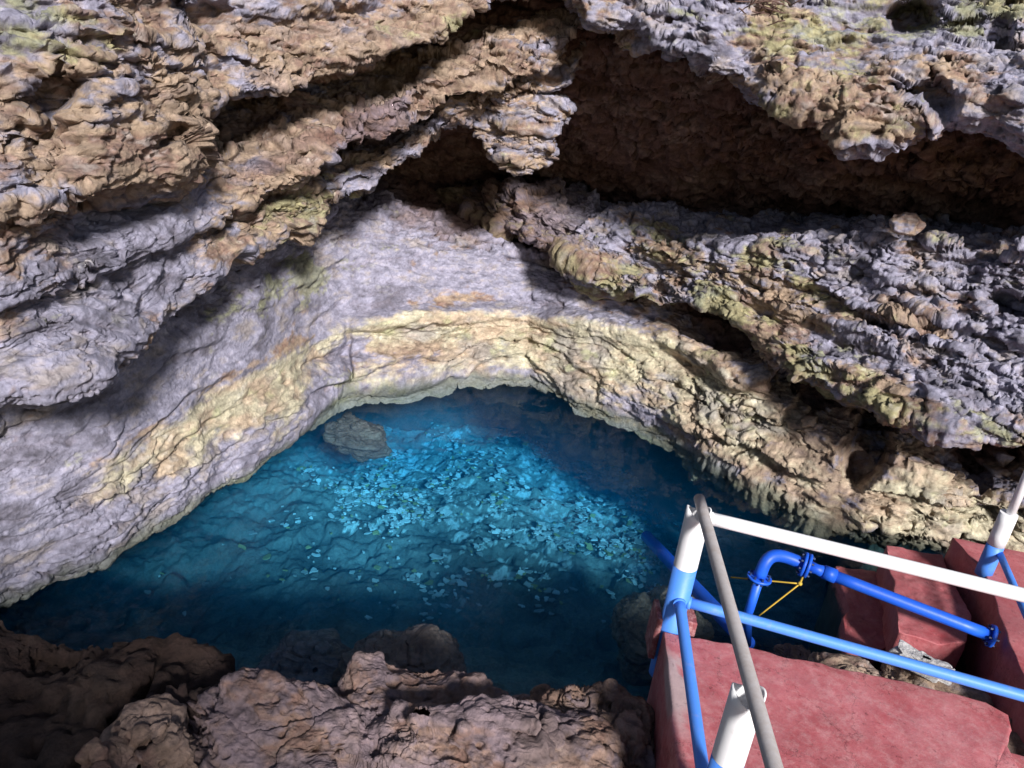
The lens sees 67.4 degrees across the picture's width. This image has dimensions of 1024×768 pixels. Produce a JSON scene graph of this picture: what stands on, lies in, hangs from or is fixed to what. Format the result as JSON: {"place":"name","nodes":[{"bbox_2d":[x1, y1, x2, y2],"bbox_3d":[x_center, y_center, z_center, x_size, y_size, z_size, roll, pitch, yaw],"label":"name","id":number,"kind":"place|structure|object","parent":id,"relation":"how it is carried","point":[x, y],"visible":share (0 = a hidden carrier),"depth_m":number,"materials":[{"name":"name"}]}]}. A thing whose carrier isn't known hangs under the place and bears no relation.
{"place":"outdoors","nodes":[
{"label":"outdoors","id":0,"kind":"place"},
{"bbox_2d":[0,620,234,767],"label":"ground","id":1,"kind":"structure","parent":0,"point":[61,705],"depth_m":3.46,"materials":[{"name":"brown stone"}]},
{"bbox_2d":[74,692,198,767],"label":"boulder","id":2,"kind":"object","parent":1,"relation":"on","point":[150,732],"visible":0.92,"depth_m":2.93,"materials":[{"name":"brown stone"}]},
{"bbox_2d":[186,651,626,767],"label":"boulder","id":3,"kind":"object","parent":1,"relation":"on","point":[373,710],"visible":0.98,"depth_m":3.08,"materials":[{"name":"brown stone"}]},
{"bbox_2d":[522,678,655,767],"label":"boulder","id":4,"kind":"object","parent":1,"relation":"on","point":[625,713],"visible":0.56,"depth_m":3.34,"materials":[{"name":"brown stone"}]},
{"bbox_2d":[647,632,1023,767],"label":"platform","id":5,"kind":"structure","parent":1,"relation":"on","point":[820,715],"depth_m":3.09,"materials":[{"name":"red paint"}]},
{"bbox_2d":[645,599,696,658],"bbox_3d":[0.731,1.131,3.535,0.186,0.233,0.150,7,24,0],"label":"post socket","id":6,"kind":"object","parent":5,"relation":"attached to","point":[654,626],"visible":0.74,"depth_m":3.48,"materials":[{"name":"red concrete"}]},
{"bbox_2d":[649,494,1023,767],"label":"railing","id":7,"kind":"object","parent":5,"relation":"attached to","point":[745,718],"visible":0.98,"depth_m":3.08,"materials":[{"name":"white metal"}]},
{"bbox_2d":[0,422,809,701],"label":"pool bed","id":8,"kind":"object","parent":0,"point":[508,644],"visible":0.3,"depth_m":7.36,"materials":[{"name":"blue liquid"}]},
{"bbox_2d":[254,628,351,687],"bbox_3d":[-1.257,1.913,4.928,0.997,0.478,0.769,7,24,0],"label":"submerged rock","id":9,"kind":"object","parent":8,"relation":"on","point":[309,655],"visible":0.37,"depth_m":4.89,"materials":[{"name":"grey stone"}]},
{"bbox_2d":[322,411,391,462],"bbox_3d":[-1.599,0.567,7.956,0.696,0.525,0.436,7,24,0],"label":"submerged rock","id":10,"kind":"object","parent":8,"relation":"on","point":[357,439],"visible":1,"depth_m":7.82,"materials":[{"name":"grey stone"}]},
{"bbox_2d":[107,422,682,623],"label":"pebbles","id":11,"kind":"object","parent":8,"relation":"on","point":[402,510],"visible":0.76,"depth_m":8.25,"materials":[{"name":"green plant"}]},
{"bbox_2d":[332,623,466,685],"bbox_3d":[-0.692,1.798,4.715,0.802,0.556,0.617,0,24,-14],"label":"submerged rock","id":12,"kind":"object","parent":8,"relation":"on","point":[423,648],"visible":0.38,"depth_m":4.67,"materials":[{"name":"stone"}]},
{"bbox_2d":[609,585,714,685],"bbox_3d":[1.077,1.869,5.706,0.708,0.818,0.752,7,24,0],"label":"submerged rock","id":13,"kind":"object","parent":8,"relation":"on","point":[629,619],"visible":0.34,"depth_m":5.53,"materials":[{"name":"grey stone"}]},
{"bbox_2d":[695,526,825,646],"bbox_3d":[2.249,1.907,7.368,1.533,1.012,1.032,7,24,0],"label":"submerged rock","id":14,"kind":"object","parent":8,"relation":"on","point":[798,606],"visible":0.38,"depth_m":6.95,"materials":[{"name":"stone"}]},
{"bbox_2d":[807,566,885,668],"bbox_3d":[2.144,2.286,5.235,0.348,1.912,0.991,13,24,14],"label":"concrete step","id":15,"kind":"object","parent":8,"relation":"on","point":[850,615],"visible":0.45,"depth_m":4.93,"materials":[{"name":"red concrete"}]},
{"bbox_2d":[876,545,970,670],"bbox_3d":[2.439,2.242,5.129,0.444,2.139,1.020,14,24,16],"label":"concrete step","id":16,"kind":"object","parent":8,"relation":"on","point":[936,640],"visible":0.37,"depth_m":4.58,"materials":[{"name":"red concrete"}]},
{"bbox_2d":[944,538,1023,742],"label":"landing","id":17,"kind":"object","parent":8,"relation":"on","point":[1002,661],"visible":0.35,"depth_m":4.40,"materials":[{"name":"red concrete"}]},
{"bbox_2d":[641,531,1000,647],"bbox_3d":[1.534,1.335,5.083,0.934,1.235,2.641,-9,28,-32],"label":"water pipe","id":18,"kind":"object","parent":17,"relation":"attached to","point":[760,578],"visible":0.96,"depth_m":4.38,"materials":[{"name":"blue metal"}]},
{"bbox_2d":[731,577,802,615],"bbox_3d":[1.474,1.199,4.472,0.391,0.266,0.164,13,24,14],"label":"rope","id":19,"kind":"object","parent":18,"relation":"attached to","point":[799,583],"visible":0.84,"depth_m":4.41,"materials":[{"name":"yellow fabric"}]},
{"bbox_2d":[974,471,1023,618],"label":"railing","id":20,"kind":"object","parent":17,"relation":"on","point":[992,555],"visible":0.94,"depth_m":4.52,"materials":[{"name":"white metal"}]},
{"bbox_2d":[0,0,1023,607],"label":"cave wall","id":21,"kind":"structure","parent":0,"point":[400,298],"depth_m":6.58,"materials":[{"name":"beige stone"}]},
{"bbox_2d":[0,0,586,408],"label":"cave overhang","id":22,"kind":"object","parent":21,"relation":"attached to","point":[162,162],"visible":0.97,"depth_m":4.02,"materials":[{"name":"brown stone"}]},
{"bbox_2d":[472,87,576,176],"bbox_3d":[0.097,-2.324,6.774,0.921,0.906,0.800,7,24,0],"label":"hanging rock","id":23,"kind":"object","parent":22,"relation":"hanging from","point":[518,133],"visible":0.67,"depth_m":6.54,"materials":[{"name":"grey stone"}]},
{"bbox_2d":[428,173,1023,450],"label":"cave shelf","id":24,"kind":"object","parent":21,"relation":"attached to","point":[919,336],"visible":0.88,"depth_m":5.87,"materials":[{"name":"grey stone"}]},
{"bbox_2d":[889,212,925,236],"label":"loose stone","id":25,"kind":"object","parent":24,"relation":"on","point":[908,224],"visible":1,"depth_m":5.39,"materials":[{"name":"beige stone"}]},
{"bbox_2d":[563,0,1023,161],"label":"cave ceiling","id":26,"kind":"structure","parent":0,"point":[877,80],"depth_m":4.96,"materials":[{"name":"stone"}]},
{"bbox_2d":[734,0,801,25],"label":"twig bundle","id":27,"kind":"object","parent":26,"relation":"attached to","point":[762,3],"visible":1,"depth_m":4.75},
{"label":"water","id":28,"kind":"structure","parent":0,"visible":0},
{"bbox_2d":[773,643,810,660],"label":"rock","id":29,"kind":"object","parent":28,"relation":"in","point":[791,651],"visible":0.27,"depth_m":4.66,"materials":[{"name":"stone"}]},
{"bbox_2d":[808,652,882,675],"bbox_3d":[1.851,1.720,4.298,0.467,0.431,0.411,7,24,0],"label":"rock","id":30,"kind":"object","parent":28,"relation":"in","point":[845,661],"visible":0.17,"depth_m":4.26,"materials":[{"name":"brown stone"}]},
{"bbox_2d":[880,663,993,705],"bbox_3d":[2.252,1.754,4.222,0.743,0.482,0.498,7,24,0],"label":"rock","id":31,"kind":"object","parent":28,"relation":"in","point":[892,672],"visible":0.08,"depth_m":4.09,"materials":[{"name":"brown stone"}]},
{"bbox_2d":[889,639,954,685],"bbox_3d":[2.187,1.488,4.100,0.319,0.083,0.158,25,30,36],"label":"stone chunk","id":32,"kind":"object","parent":31,"relation":"on","point":[903,648],"visible":0.51,"depth_m":4.10,"materials":[{"name":"grey stone"}]},
{"bbox_2d":[1007,717,1023,755],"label":"rock","id":33,"kind":"object","parent":28,"relation":"in","point":[1015,745],"visible":0.06,"depth_m":3.75,"materials":[{"name":"grey stone"}]}
]}

